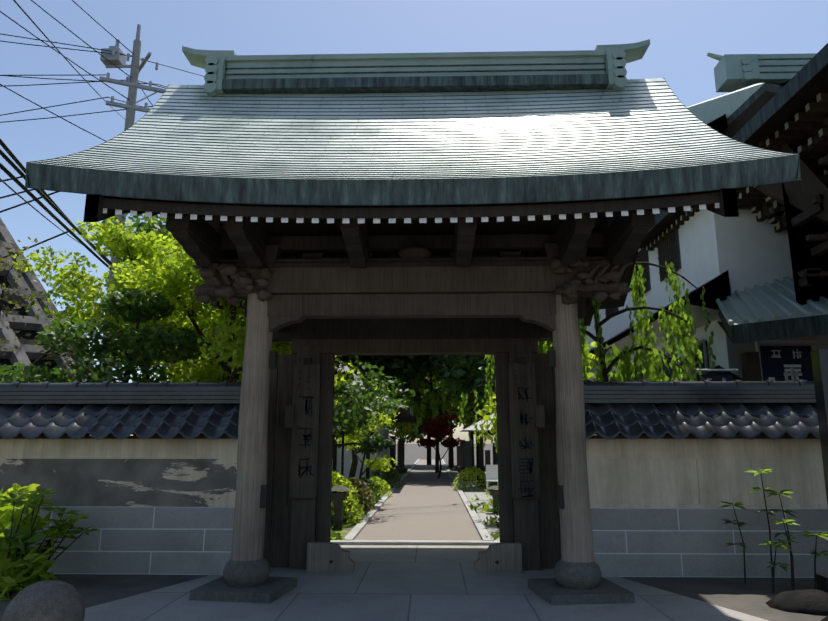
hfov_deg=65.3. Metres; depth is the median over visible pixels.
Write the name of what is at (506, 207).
gate
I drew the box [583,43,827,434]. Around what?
buildings
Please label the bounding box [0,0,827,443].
sky
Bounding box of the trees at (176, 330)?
[0,213,495,437]
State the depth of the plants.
7.43 m
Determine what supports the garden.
on the ground
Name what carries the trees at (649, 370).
on the ground
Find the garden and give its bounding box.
[330,355,499,540]
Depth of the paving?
6.88 m
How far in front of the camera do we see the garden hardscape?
17.04 m
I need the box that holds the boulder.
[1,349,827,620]
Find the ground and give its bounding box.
[0,444,825,620]
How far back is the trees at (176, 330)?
12.41 m
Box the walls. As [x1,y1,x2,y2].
[0,380,827,577]
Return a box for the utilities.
[0,0,203,382]
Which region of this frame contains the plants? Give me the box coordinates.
[0,469,827,599]
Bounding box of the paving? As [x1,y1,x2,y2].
[84,545,768,620]
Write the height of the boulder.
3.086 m
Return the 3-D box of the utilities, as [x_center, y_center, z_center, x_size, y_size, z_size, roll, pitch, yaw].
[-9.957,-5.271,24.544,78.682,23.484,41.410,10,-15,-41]
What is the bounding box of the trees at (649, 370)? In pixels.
[477,260,740,439]
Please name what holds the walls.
on the ground
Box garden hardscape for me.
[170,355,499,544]
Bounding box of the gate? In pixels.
[24,39,800,604]

